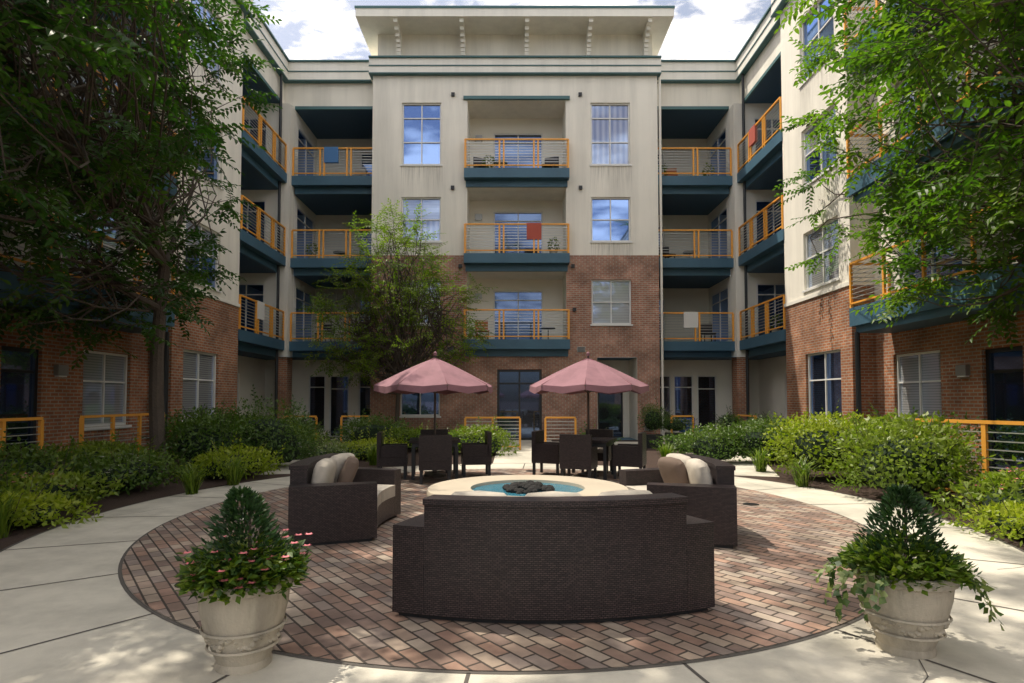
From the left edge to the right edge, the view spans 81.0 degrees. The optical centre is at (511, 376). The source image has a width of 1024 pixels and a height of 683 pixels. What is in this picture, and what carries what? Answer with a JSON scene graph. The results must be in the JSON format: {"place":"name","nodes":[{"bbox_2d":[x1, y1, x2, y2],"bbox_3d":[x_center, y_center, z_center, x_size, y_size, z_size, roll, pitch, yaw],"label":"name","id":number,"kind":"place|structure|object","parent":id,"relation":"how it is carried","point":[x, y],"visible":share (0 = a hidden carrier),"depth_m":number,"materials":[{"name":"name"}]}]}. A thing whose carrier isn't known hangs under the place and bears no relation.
{"place":"outdoors","nodes":[
{"label":"outdoors","id":0,"kind":"place"},
{"bbox_2d":[122,469,873,670],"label":"paver patio","id":1,"kind":"structure","parent":0,"point":[339,605],"depth_m":4.34,"materials":[{"name":"brown brick"}]},
{"bbox_2d":[288,453,400,546],"bbox_3d":[-1.926,1.346,7.003,1.009,0.848,1.950,0,-2,0],"label":"armchair","id":2,"kind":"object","parent":1,"relation":"on","point":[336,498],"visible":0.98,"depth_m":6.27,"materials":[{"name":"black wicker"}]},
{"bbox_2d":[374,351,492,484],"bbox_3d":[-1.500,0.719,11.681,2.250,2.460,2.245,0,-2,0],"label":"patio umbrella set","id":3,"kind":"object","parent":1,"relation":"on","point":[434,375],"visible":0.94,"depth_m":11.20,"materials":[{"name":"pink fabric"}]},
{"bbox_2d":[175,347,758,587],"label":"site fixtures","id":4,"kind":"object","parent":1,"relation":"on","point":[580,349],"visible":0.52,"depth_m":22.41,"materials":[{"name":"grey"}]},
{"bbox_2d":[426,475,628,496],"bbox_3d":[0.180,1.489,6.948,2.320,0.558,2.320,0,-2,0],"label":"fire pit table","id":5,"kind":"object","parent":1,"relation":"on","point":[516,485],"visible":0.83,"depth_m":7.09,"materials":[{"name":"beige stone"}]},
{"bbox_2d":[392,489,714,623],"bbox_3d":[0.301,1.249,4.486,2.246,0.848,1.081,0,-2,0],"label":"curved sofa","id":6,"kind":"object","parent":1,"relation":"on","point":[553,557],"visible":1,"depth_m":4.01,"materials":[{"name":"black wicker"}]},
{"bbox_2d":[529,352,649,479],"bbox_3d":[1.500,0.723,11.781,2.186,2.460,2.185,0,-2,-12],"label":"patio umbrella set","id":7,"kind":"object","parent":1,"relation":"on","point":[589,450],"visible":0.91,"depth_m":11.20,"materials":[{"name":"pink fabric"}]},
{"bbox_2d":[619,453,737,548],"bbox_3d":[1.874,1.344,6.947,1.035,0.848,1.948,0,-2,0],"label":"armchair","id":8,"kind":"object","parent":1,"relation":"on","point":[706,486],"visible":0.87,"depth_m":6.24,"materials":[{"name":"black wicker"}]},
{"bbox_2d":[266,0,755,270],"bbox_3d":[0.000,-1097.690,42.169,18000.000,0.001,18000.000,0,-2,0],"label":"cloud","id":9,"kind":"structure","parent":0,"point":[708,37],"depth_m":1785.07,"materials":[{"name":"white"}]},
{"bbox_2d":[0,437,1023,549],"bbox_3d":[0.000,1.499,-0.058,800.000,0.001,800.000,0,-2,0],"label":"ground","id":10,"kind":"structure","parent":0,"point":[136,495],"depth_m":9.95,"materials":[{"name":"soil"}]},
{"bbox_2d":[0,0,284,475],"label":"tree","id":11,"kind":"object","parent":10,"relation":"on","point":[42,22],"depth_m":9.35,"materials":[{"name":"green plant"}]},
{"bbox_2d":[0,0,288,462],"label":"apartment wing","id":12,"kind":"structure","parent":10,"relation":"on","point":[60,396],"depth_m":16.76,"materials":[{"name":"brown brick"}]},
{"bbox_2d":[294,198,497,425],"bbox_3d":[-3.878,-1.871,20.315,6.860,8.400,4.266,0,-2,0],"label":"tree","id":13,"kind":"object","parent":10,"relation":"on","point":[320,303],"depth_m":20.07,"materials":[{"name":"green plant"}]},
{"bbox_2d":[250,6,773,439],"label":"apartment block","id":14,"kind":"structure","parent":10,"relation":"on","point":[423,105],"depth_m":22.97,"materials":[{"name":"brick"}]},
{"bbox_2d":[246,124,782,340],"bbox_3d":[0.000,-5.184,22.335,19.900,7.575,4.811,0,-2,0],"label":"balcony furniture","id":15,"kind":"object","parent":14,"relation":"on","point":[534,231],"visible":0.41,"depth_m":23.29,"materials":[{"name":"grey"}]},
{"bbox_2d":[0,463,1023,682],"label":"concrete ring","id":16,"kind":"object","parent":10,"relation":"on","point":[74,608],"visible":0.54,"depth_m":3.76,"materials":[{"name":"grey concrete"}]},
{"bbox_2d":[193,565,293,675],"bbox_3d":[-1.520,1.382,3.409,0.538,0.500,0.538,0,-2,0],"label":"planter pot","id":17,"kind":"object","parent":16,"relation":"on","point":[241,638],"visible":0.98,"depth_m":3.24,"materials":[{"name":"stone"}]},
{"bbox_2d":[173,485,311,604],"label":"planter plants","id":18,"kind":"object","parent":17,"relation":"in","point":[220,566],"visible":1,"depth_m":3.31,"materials":[{"name":"green plant"}]},
{"bbox_2d":[851,560,959,659],"bbox_3d":[2.360,1.400,3.609,0.554,0.480,0.554,0,-2,0],"label":"planter pot","id":19,"kind":"object","parent":16,"relation":"on","point":[905,623],"visible":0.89,"depth_m":3.43,"materials":[{"name":"stone"}]},
{"bbox_2d":[809,483,1003,630],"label":"planter plants","id":20,"kind":"object","parent":19,"relation":"in","point":[895,547],"visible":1,"depth_m":3.52,"materials":[{"name":"green plant"}]},
{"bbox_2d":[0,384,1023,546],"bbox_3d":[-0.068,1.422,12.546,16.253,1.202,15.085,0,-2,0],"label":"shrub","id":21,"kind":"object","parent":10,"relation":"on","point":[374,431],"visible":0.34,"depth_m":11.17,"materials":[{"name":"green plant"}]},
{"bbox_2d":[0,73,1023,491],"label":"patio railings","id":22,"kind":"object","parent":10,"relation":"on","point":[986,449],"visible":0.33,"depth_m":19.33,"materials":[{"name":"orange metal"}]},
{"bbox_2d":[259,438,778,476],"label":"concrete walkways","id":23,"kind":"structure","parent":10,"relation":"on","point":[743,467],"depth_m":14.72,"materials":[{"name":"beige concrete"}]},
{"bbox_2d":[679,418,699,432],"bbox_3d":[5.900,1.817,19.945,0.690,0.900,0.600,0,-2,0],"label":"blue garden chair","id":24,"kind":"object","parent":23,"relation":"on","point":[688,424],"visible":0.19,"depth_m":20.21,"materials":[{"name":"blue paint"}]},
{"bbox_2d":[646,432,682,447],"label":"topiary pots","id":25,"kind":"object","parent":10,"relation":"on","point":[651,437],"visible":0.24,"depth_m":18.69,"materials":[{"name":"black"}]},
{"bbox_2d":[734,0,1023,474],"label":"apartment wing","id":26,"kind":"structure","parent":10,"relation":"on","point":[825,348],"depth_m":15.96,"materials":[{"name":"beige paint"}]},
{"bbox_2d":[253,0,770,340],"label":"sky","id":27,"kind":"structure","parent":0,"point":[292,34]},
{"bbox_2d":[772,0,1023,348],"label":"tree","id":28,"kind":"object","parent":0,"point":[934,60],"depth_m":9.29,"materials":[{"name":"green plant"}]}
]}

